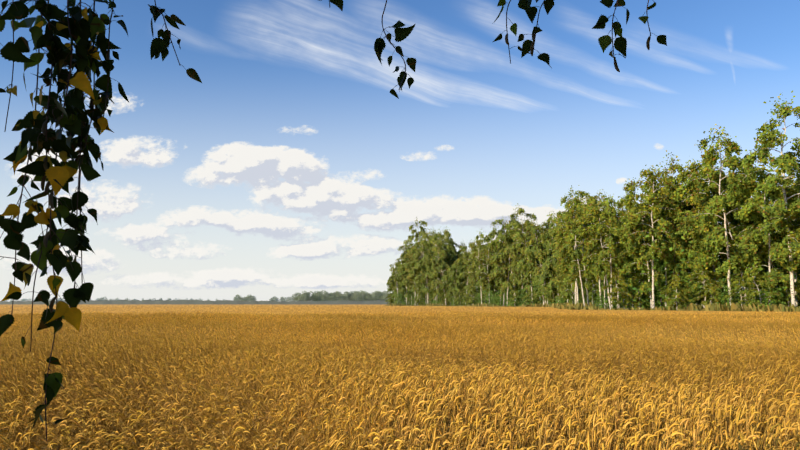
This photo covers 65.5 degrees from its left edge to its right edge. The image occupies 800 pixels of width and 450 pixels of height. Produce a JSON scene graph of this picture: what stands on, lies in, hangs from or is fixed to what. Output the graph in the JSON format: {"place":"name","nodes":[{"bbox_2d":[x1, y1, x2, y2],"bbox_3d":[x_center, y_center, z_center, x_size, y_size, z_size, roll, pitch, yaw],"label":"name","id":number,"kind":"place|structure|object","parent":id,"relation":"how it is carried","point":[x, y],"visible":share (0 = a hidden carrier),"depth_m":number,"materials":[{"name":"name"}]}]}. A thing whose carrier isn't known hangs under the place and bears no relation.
{"place":"outdoors","nodes":[
{"label":"outdoors","id":0,"kind":"place"},
{"bbox_2d":[3,307,767,449],"bbox_3d":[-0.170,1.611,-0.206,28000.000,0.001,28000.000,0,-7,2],"label":"ground","id":1,"kind":"structure","parent":0,"point":[332,408],"depth_m":9.71,"materials":[{"name":"soil"}]},
{"bbox_2d":[0,300,737,303],"bbox_3d":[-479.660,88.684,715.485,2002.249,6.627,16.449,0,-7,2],"label":"maize strip","id":2,"kind":"object","parent":1,"relation":"on","point":[209,302],"visible":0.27,"depth_m":702.97,"materials":[{"name":"green plant"}]},
{"bbox_2d":[387,271,403,301],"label":"birch","id":3,"kind":"object","parent":1,"relation":"on","point":[389,288],"visible":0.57,"depth_m":273.45,"materials":[{"name":"green plant"}]},
{"bbox_2d":[387,262,405,292],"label":"birch","id":4,"kind":"object","parent":1,"relation":"on","point":[394,273],"visible":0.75,"depth_m":268.71,"materials":[{"name":"green plant"}]},
{"bbox_2d":[0,324,799,449],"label":"wheat","id":5,"kind":"object","parent":1,"relation":"on","point":[757,406],"visible":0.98,"depth_m":6.39,"materials":[{"name":"plant"}]},
{"bbox_2d":[0,310,799,377],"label":"wheat","id":6,"kind":"object","parent":1,"relation":"on","point":[346,322],"visible":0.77,"depth_m":23.55,"materials":[{"name":"plant"}]},
{"bbox_2d":[0,304,799,342],"bbox_3d":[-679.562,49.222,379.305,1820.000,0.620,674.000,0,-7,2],"label":"wheat field","id":7,"kind":"structure","parent":1,"relation":"on","point":[276,309],"depth_m":104.73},
{"bbox_2d":[396,240,413,293],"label":"birch","id":8,"kind":"object","parent":1,"relation":"on","point":[405,258],"visible":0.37,"depth_m":264.89,"materials":[{"name":"green plant"}]},
{"bbox_2d":[393,248,417,304],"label":"birch","id":9,"kind":"object","parent":1,"relation":"on","point":[401,272],"visible":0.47,"depth_m":263.35,"materials":[{"name":"green plant"}]},
{"bbox_2d":[402,253,420,304],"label":"birch","id":10,"kind":"object","parent":1,"relation":"on","point":[407,274],"visible":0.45,"depth_m":258.09,"materials":[{"name":"green plant"}]},
{"bbox_2d":[403,217,429,252],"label":"birch","id":11,"kind":"object","parent":1,"relation":"on","point":[418,233],"visible":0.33,"depth_m":279.36,"materials":[{"name":"green plant"}]},
{"bbox_2d":[405,235,431,303],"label":"birch","id":12,"kind":"object","parent":1,"relation":"on","point":[411,258],"visible":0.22,"depth_m":254.35,"materials":[{"name":"green plant"}]},
{"bbox_2d":[413,290,426,305],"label":"bush","id":13,"kind":"object","parent":1,"relation":"on","point":[418,296],"visible":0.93,"depth_m":250.87,"materials":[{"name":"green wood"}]},
{"bbox_2d":[411,248,434,303],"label":"birch","id":14,"kind":"object","parent":1,"relation":"on","point":[417,278],"visible":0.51,"depth_m":247.11,"materials":[{"name":"green plant"}]},
{"bbox_2d":[409,234,438,303],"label":"birch","id":15,"kind":"object","parent":1,"relation":"on","point":[417,254],"visible":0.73,"depth_m":248.67,"materials":[{"name":"green plant"}]},
{"bbox_2d":[420,229,447,287],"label":"birch","id":16,"kind":"object","parent":1,"relation":"on","point":[442,235],"visible":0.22,"depth_m":250.33,"materials":[{"name":"green plant"}]},
{"bbox_2d":[421,230,447,299],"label":"birch","id":17,"kind":"object","parent":1,"relation":"on","point":[431,240],"visible":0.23,"depth_m":249.52,"materials":[{"name":"green plant"}]},
{"bbox_2d":[427,255,448,298],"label":"birch","id":18,"kind":"object","parent":1,"relation":"on","point":[433,281],"visible":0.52,"depth_m":239.63,"materials":[{"name":"green plant"}]},
{"bbox_2d":[425,239,455,303],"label":"birch","id":19,"kind":"object","parent":1,"relation":"on","point":[442,265],"visible":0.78,"depth_m":236.37,"materials":[{"name":"green plant"}]},
{"bbox_2d":[425,226,458,298],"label":"birch","id":20,"kind":"object","parent":1,"relation":"on","point":[447,234],"visible":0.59,"depth_m":244.16,"materials":[{"name":"green plant"}]},
{"bbox_2d":[430,235,454,299],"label":"birch","id":21,"kind":"object","parent":1,"relation":"on","point":[449,254],"visible":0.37,"depth_m":242.48,"materials":[{"name":"green plant"}]},
{"bbox_2d":[440,266,462,304],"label":"birch","id":22,"kind":"object","parent":1,"relation":"on","point":[452,289],"visible":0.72,"depth_m":229.97,"materials":[{"name":"green plant"}]},
{"bbox_2d":[446,259,465,301],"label":"birch","id":23,"kind":"object","parent":1,"relation":"on","point":[454,273],"visible":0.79,"depth_m":228.15,"materials":[{"name":"green plant"}]},
{"bbox_2d":[453,249,470,290],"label":"birch","id":24,"kind":"object","parent":1,"relation":"on","point":[462,258],"visible":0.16,"depth_m":231.10,"materials":[{"name":"green plant"}]},
{"bbox_2d":[455,259,475,304],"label":"birch","id":25,"kind":"object","parent":1,"relation":"on","point":[461,275],"visible":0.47,"depth_m":224.40,"materials":[{"name":"green plant"}]},
{"bbox_2d":[454,239,476,283],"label":"birch","id":26,"kind":"object","parent":1,"relation":"on","point":[465,254],"visible":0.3,"depth_m":232.62,"materials":[{"name":"green plant"}]},
{"bbox_2d":[463,287,478,302],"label":"bush","id":27,"kind":"object","parent":1,"relation":"on","point":[467,296],"visible":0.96,"depth_m":216.46,"materials":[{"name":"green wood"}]},
{"bbox_2d":[466,261,485,295],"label":"birch","id":28,"kind":"object","parent":1,"relation":"on","point":[471,282],"visible":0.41,"depth_m":219.76,"materials":[{"name":"green plant"}]},
{"bbox_2d":[464,237,493,303],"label":"birch","id":29,"kind":"object","parent":1,"relation":"on","point":[474,249],"visible":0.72,"depth_m":214.06,"materials":[{"name":"green plant"}]},
{"bbox_2d":[475,229,493,265],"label":"birch","id":30,"kind":"object","parent":1,"relation":"on","point":[481,236],"visible":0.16,"depth_m":230.84,"materials":[{"name":"green plant"}]},
{"bbox_2d":[472,241,500,300],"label":"birch","id":31,"kind":"object","parent":1,"relation":"on","point":[481,280],"visible":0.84,"depth_m":210.54,"materials":[{"name":"green plant"}]},
{"bbox_2d":[480,289,498,304],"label":"scrub","id":32,"kind":"object","parent":1,"relation":"on","point":[488,296],"visible":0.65,"depth_m":210.12,"materials":[{"name":"green plant"}]},
{"bbox_2d":[483,249,502,291],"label":"birch","id":33,"kind":"object","parent":1,"relation":"on","point":[486,281],"visible":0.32,"depth_m":213.43,"materials":[{"name":"green plant"}]},
{"bbox_2d":[486,240,515,303],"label":"birch","id":34,"kind":"object","parent":1,"relation":"on","point":[506,277],"visible":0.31,"depth_m":207.05,"materials":[{"name":"green plant"}]},
{"bbox_2d":[482,215,522,300],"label":"birch","id":35,"kind":"object","parent":1,"relation":"on","point":[503,229],"visible":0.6,"depth_m":202.43,"materials":[{"name":"green plant"}]},
{"bbox_2d":[494,243,510,305],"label":"birch","id":36,"kind":"object","parent":1,"relation":"on","point":[500,282],"visible":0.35,"depth_m":202.99,"materials":[{"name":"green plant"}]},
{"bbox_2d":[490,235,521,304],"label":"birch","id":37,"kind":"object","parent":1,"relation":"on","point":[506,284],"visible":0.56,"depth_m":199.74,"materials":[{"name":"green plant"}]},
{"bbox_2d":[507,290,521,303],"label":"bush","id":38,"kind":"object","parent":1,"relation":"on","point":[513,295],"visible":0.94,"depth_m":195.39,"materials":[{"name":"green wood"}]},
{"bbox_2d":[505,230,530,299],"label":"birch","id":39,"kind":"object","parent":1,"relation":"on","point":[515,256],"visible":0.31,"depth_m":198.33,"materials":[{"name":"green plant"}]},
{"bbox_2d":[512,239,533,292],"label":"birch","id":40,"kind":"object","parent":1,"relation":"on","point":[522,280],"visible":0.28,"depth_m":195.47,"materials":[{"name":"green plant"}]},
{"bbox_2d":[503,203,546,303],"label":"birch","id":41,"kind":"object","parent":1,"relation":"on","point":[521,235],"visible":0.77,"depth_m":189.75,"materials":[{"name":"green plant"}]},
{"bbox_2d":[521,241,543,283],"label":"birch","id":42,"kind":"object","parent":1,"relation":"on","point":[523,269],"visible":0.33,"depth_m":188.78,"materials":[{"name":"green plant"}]},
{"bbox_2d":[521,217,549,304],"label":"birch","id":43,"kind":"object","parent":1,"relation":"on","point":[538,253],"visible":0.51,"depth_m":186.21,"materials":[{"name":"green plant"}]},
{"bbox_2d":[525,233,552,302],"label":"birch","id":44,"kind":"object","parent":1,"relation":"on","point":[530,265],"visible":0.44,"depth_m":186.18,"materials":[{"name":"green plant"}]},
{"bbox_2d":[526,243,556,303],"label":"birch","id":45,"kind":"object","parent":1,"relation":"on","point":[544,291],"visible":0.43,"depth_m":183.83,"materials":[{"name":"green plant"}]},
{"bbox_2d":[537,211,562,232],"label":"birch","id":46,"kind":"object","parent":1,"relation":"on","point":[551,218],"visible":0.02,"depth_m":209.37,"materials":[{"name":"green plant"}]},
{"bbox_2d":[540,222,561,262],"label":"birch","id":47,"kind":"object","parent":1,"relation":"on","point":[551,225],"visible":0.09,"depth_m":184.35,"materials":[{"name":"green plant"}]},
{"bbox_2d":[544,227,558,301],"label":"birch","id":48,"kind":"object","parent":1,"relation":"on","point":[551,273],"visible":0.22,"depth_m":178.96,"materials":[{"name":"green plant"}]},
{"bbox_2d":[538,224,566,299],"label":"birch","id":49,"kind":"object","parent":1,"relation":"on","point":[542,276],"visible":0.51,"depth_m":179.68,"materials":[{"name":"green plant"}]},
{"bbox_2d":[551,222,574,292],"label":"birch","id":50,"kind":"object","parent":1,"relation":"on","point":[556,249],"visible":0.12,"depth_m":159.66,"materials":[{"name":"green plant"}]},
{"bbox_2d":[553,235,580,298],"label":"birch","id":51,"kind":"object","parent":1,"relation":"on","point":[562,277],"visible":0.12,"depth_m":142.53,"materials":[{"name":"green plant"}]},
{"bbox_2d":[558,266,582,303],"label":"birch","id":52,"kind":"object","parent":1,"relation":"on","point":[571,287],"visible":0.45,"depth_m":137.80,"materials":[{"name":"green plant"}]},
{"bbox_2d":[555,198,587,303],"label":"birch","id":53,"kind":"object","parent":1,"relation":"on","point":[558,263],"visible":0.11,"depth_m":134.04,"materials":[{"name":"green plant"}]},
{"bbox_2d":[550,185,593,296],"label":"birch","id":54,"kind":"object","parent":1,"relation":"on","point":[560,216],"visible":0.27,"depth_m":128.45,"materials":[{"name":"green plant"}]},
{"bbox_2d":[556,220,591,301],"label":"birch","id":55,"kind":"object","parent":1,"relation":"on","point":[560,241],"visible":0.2,"depth_m":128.69,"materials":[{"name":"green plant"}]},
{"bbox_2d":[557,198,598,306],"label":"birch","id":56,"kind":"object","parent":1,"relation":"on","point":[569,248],"visible":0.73,"depth_m":107.67,"materials":[{"name":"green plant"}]},
{"bbox_2d":[558,198,607,304],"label":"birch","id":57,"kind":"object","parent":1,"relation":"on","point":[577,253],"visible":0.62,"depth_m":108.07,"materials":[{"name":"green plant"}]},
{"bbox_2d":[385,302,799,311],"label":"verge grass","id":58,"kind":"structure","parent":1,"relation":"on","point":[697,307],"depth_m":89.27,"materials":[{"name":"green grass"}]},
{"bbox_2d":[579,264,608,302],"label":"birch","id":59,"kind":"object","parent":1,"relation":"on","point":[596,291],"visible":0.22,"depth_m":129.75,"materials":[{"name":"green plant"}]},
{"bbox_2d":[573,189,616,306],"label":"birch","id":60,"kind":"object","parent":1,"relation":"on","point":[593,202],"visible":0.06,"depth_m":122.53,"materials":[{"name":"green plant"}]},
{"bbox_2d":[593,295,607,307],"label":"scrub","id":61,"kind":"object","parent":1,"relation":"on","point":[599,302],"visible":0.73,"depth_m":103.01,"materials":[{"name":"green plant"}]},
{"bbox_2d":[578,203,630,309],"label":"birch","id":62,"kind":"object","parent":1,"relation":"on","point":[602,230],"visible":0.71,"depth_m":101.52,"materials":[{"name":"green plant"}]},
{"bbox_2d":[590,210,620,308],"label":"birch","id":63,"kind":"object","parent":1,"relation":"on","point":[601,238],"visible":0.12,"depth_m":106.84,"materials":[{"name":"green plant"}]},
{"bbox_2d":[591,277,628,309],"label":"scrub","id":64,"kind":"object","parent":1,"relation":"on","point":[606,301],"visible":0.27,"depth_m":113.33,"materials":[{"name":"green plant"}]},
{"bbox_2d":[582,199,638,308],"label":"birch","id":65,"kind":"object","parent":1,"relation":"on","point":[599,250],"visible":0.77,"depth_m":100.07,"materials":[{"name":"green plant"}]},
{"bbox_2d":[594,194,631,308],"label":"birch","id":66,"kind":"object","parent":1,"relation":"on","point":[607,202],"visible":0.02,"depth_m":120.36,"materials":[{"name":"green plant"}]},
{"bbox_2d":[601,272,631,308],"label":"bush","id":67,"kind":"object","parent":1,"relation":"on","point":[616,290],"visible":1,"depth_m":98.45,"materials":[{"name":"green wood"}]},
{"bbox_2d":[597,195,639,308],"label":"birch","id":68,"kind":"object","parent":1,"relation":"on","point":[624,211],"visible":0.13,"depth_m":105.88,"materials":[{"name":"green plant"}]},
{"bbox_2d":[612,203,645,300],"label":"birch","id":69,"kind":"object","parent":1,"relation":"on","point":[625,217],"visible":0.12,"depth_m":103.19,"materials":[{"name":"green plant"}]},
{"bbox_2d":[624,290,639,308],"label":"bush","id":70,"kind":"object","parent":1,"relation":"on","point":[631,302],"visible":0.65,"depth_m":99.55,"materials":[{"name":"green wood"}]},
{"bbox_2d":[610,177,667,284],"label":"birch","id":71,"kind":"object","parent":1,"relation":"on","point":[630,194],"visible":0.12,"depth_m":107.16,"materials":[{"name":"green plant"}]},
{"bbox_2d":[630,279,649,306],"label":"bush","id":72,"kind":"object","parent":1,"relation":"on","point":[639,294],"visible":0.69,"depth_m":99.15,"materials":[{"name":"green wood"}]},
{"bbox_2d":[612,198,672,306],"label":"birch","id":73,"kind":"object","parent":1,"relation":"on","point":[634,257],"visible":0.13,"depth_m":99.46,"materials":[{"name":"green plant"}]},
{"bbox_2d":[615,255,677,308],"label":"tree","id":74,"kind":"object","parent":1,"relation":"on","point":[642,299],"visible":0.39,"depth_m":99.44,"materials":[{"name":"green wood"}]},
{"bbox_2d":[613,193,686,307],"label":"birch","id":75,"kind":"object","parent":1,"relation":"on","point":[628,267],"visible":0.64,"depth_m":96.14,"materials":[{"name":"green plant"}]},
{"bbox_2d":[620,165,686,308],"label":"birch","id":76,"kind":"object","parent":1,"relation":"on","point":[653,197],"visible":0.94,"depth_m":94.86,"materials":[{"name":"green plant"}]},
{"bbox_2d":[637,163,694,305],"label":"birch","id":77,"kind":"object","parent":1,"relation":"on","point":[677,258],"visible":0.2,"depth_m":98.31,"materials":[{"name":"green plant"}]},
{"bbox_2d":[612,223,727,307],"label":"tree","id":78,"kind":"object","parent":1,"relation":"on","point":[668,275],"visible":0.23,"depth_m":95.24,"materials":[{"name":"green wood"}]},
{"bbox_2d":[648,150,691,266],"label":"birch","id":79,"kind":"object","parent":1,"relation":"on","point":[673,168],"visible":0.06,"depth_m":102.68,"materials":[{"name":"green plant"}]},
{"bbox_2d":[655,198,692,305],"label":"birch","id":80,"kind":"object","parent":1,"relation":"on","point":[674,225],"visible":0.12,"depth_m":98.52,"materials":[{"name":"green plant"}]},
{"bbox_2d":[665,286,686,310],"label":"bush","id":81,"kind":"object","parent":1,"relation":"on","point":[672,301],"visible":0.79,"depth_m":90.08,"materials":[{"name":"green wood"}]},
{"bbox_2d":[663,272,691,308],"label":"bush","id":82,"kind":"object","parent":1,"relation":"on","point":[677,295],"visible":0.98,"depth_m":89.92,"materials":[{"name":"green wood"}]},
{"bbox_2d":[661,155,701,286],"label":"birch","id":83,"kind":"object","parent":1,"relation":"on","point":[676,179],"visible":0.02,"depth_m":100.85,"materials":[{"name":"green plant"}]},
{"bbox_2d":[659,156,720,304],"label":"birch","id":84,"kind":"object","parent":1,"relation":"on","point":[685,175],"visible":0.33,"depth_m":94.43,"materials":[{"name":"green plant"}]},
{"bbox_2d":[656,266,723,308],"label":"scrub","id":85,"kind":"object","parent":1,"relation":"on","point":[689,287],"visible":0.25,"depth_m":93.08,"materials":[{"name":"green plant"}]},
{"bbox_2d":[677,194,717,282],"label":"birch","id":86,"kind":"object","parent":1,"relation":"on","point":[691,232],"visible":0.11,"depth_m":93.10,"materials":[{"name":"green plant"}]},
{"bbox_2d":[679,221,726,307],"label":"birch","id":87,"kind":"object","parent":1,"relation":"on","point":[696,235],"visible":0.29,"depth_m":91.43,"materials":[{"name":"green plant"}]},
{"bbox_2d":[684,261,724,307],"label":"sapling","id":88,"kind":"object","parent":1,"relation":"on","point":[708,276],"visible":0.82,"depth_m":88.53,"materials":[{"name":"green plant"}]},
{"bbox_2d":[673,148,740,299],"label":"birch","id":89,"kind":"object","parent":1,"relation":"on","point":[704,201],"visible":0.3,"depth_m":90.94,"materials":[{"name":"green plant"}]},
{"bbox_2d":[698,281,721,305],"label":"bush","id":90,"kind":"object","parent":1,"relation":"on","point":[713,289],"visible":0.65,"depth_m":87.95,"materials":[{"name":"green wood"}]},
{"bbox_2d":[675,134,750,280],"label":"birch","id":91,"kind":"object","parent":1,"relation":"on","point":[727,155],"visible":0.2,"depth_m":95.47,"materials":[{"name":"green plant"}]},
{"bbox_2d":[672,124,776,305],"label":"birch","id":92,"kind":"object","parent":1,"relation":"on","point":[715,237],"visible":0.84,"depth_m":85.79,"materials":[{"name":"green plant"}]},
{"bbox_2d":[707,284,743,306],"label":"scrub","id":93,"kind":"object","parent":1,"relation":"on","point":[725,291],"visible":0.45,"depth_m":85.92,"materials":[{"name":"green plant"}]},
{"bbox_2d":[697,174,764,300],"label":"birch","id":94,"kind":"object","parent":1,"relation":"on","point":[730,264],"visible":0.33,"depth_m":86.78,"materials":[{"name":"green plant"}]},
{"bbox_2d":[723,277,757,307],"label":"bush","id":95,"kind":"object","parent":1,"relation":"on","point":[736,284],"visible":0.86,"depth_m":82.93,"materials":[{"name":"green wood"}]},
{"bbox_2d":[719,149,793,301],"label":"birch","id":96,"kind":"object","parent":1,"relation":"on","point":[756,168],"visible":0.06,"depth_m":96.11,"materials":[{"name":"green plant"}]},
{"bbox_2d":[738,270,780,307],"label":"bush","id":97,"kind":"object","parent":1,"relation":"on","point":[753,281],"visible":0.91,"depth_m":81.23,"materials":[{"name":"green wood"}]},
{"bbox_2d":[724,90,799,306],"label":"birch","id":98,"kind":"object","parent":1,"relation":"on","point":[787,161],"visible":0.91,"depth_m":79.04,"materials":[{"name":"green plant"}]},
{"bbox_2d":[730,163,796,304],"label":"birch","id":99,"kind":"object","parent":1,"relation":"on","point":[775,250],"visible":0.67,"depth_m":81.36,"materials":[{"name":"green plant"}]},
{"bbox_2d":[727,232,799,305],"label":"tree","id":100,"kind":"object","parent":1,"relation":"on","point":[779,266],"visible":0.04,"depth_m":85.30,"materials":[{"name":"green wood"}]},
{"bbox_2d":[739,195,799,299],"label":"birch","id":101,"kind":"object","parent":1,"relation":"on","point":[773,277],"visible":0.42,"depth_m":82.86,"materials":[{"name":"green plant"}]},
{"bbox_2d":[748,286,790,310],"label":"scrub","id":102,"kind":"object","parent":1,"relation":"on","point":[775,302],"visible":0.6,"depth_m":80.94,"materials":[{"name":"green plant"}]},
{"bbox_2d":[755,177,799,306],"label":"birch","id":103,"kind":"object","parent":1,"relation":"on","point":[786,247],"visible":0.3,"depth_m":82.29,"materials":[{"name":"green plant"}]},
{"bbox_2d":[765,269,799,306],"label":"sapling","id":104,"kind":"object","parent":1,"relation":"on","point":[788,290],"visible":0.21,"depth_m":82.40,"materials":[{"name":"green plant"}]},
{"bbox_2d":[774,164,799,271],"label":"birch","id":105,"kind":"object","parent":1,"relation":"on","point":[795,264],"visible":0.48,"depth_m":80.78,"materials":[{"name":"green plant"}]},
{"bbox_2d":[777,281,799,305],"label":"bush","id":106,"kind":"object","parent":1,"relation":"on","point":[785,290],"visible":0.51,"depth_m":81.32,"materials":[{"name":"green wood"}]},
{"bbox_2d":[780,168,799,237],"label":"birch","id":107,"kind":"object","parent":1,"relation":"on","point":[793,208],"visible":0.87,"depth_m":77.44,"materials":[{"name":"green plant"}]},
{"bbox_3d":[-3.909,-5.355,-4.367,4.978,12.787,5.412,0,-7,2],"label":"birch","id":108,"kind":"object","parent":1,"relation":"on","visible":0},
{"bbox_2d":[0,0,666,440],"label":"hanging branches","id":109,"kind":"object","parent":108,"relation":"hanging from","point":[80,28],"visible":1,"depth_m":1.22,"materials":[{"name":"green plant"}]},
{"bbox_2d":[0,0,799,301],"label":"sky","id":110,"kind":"structure","parent":0,"point":[293,165],"materials":[{"name":"blue"}]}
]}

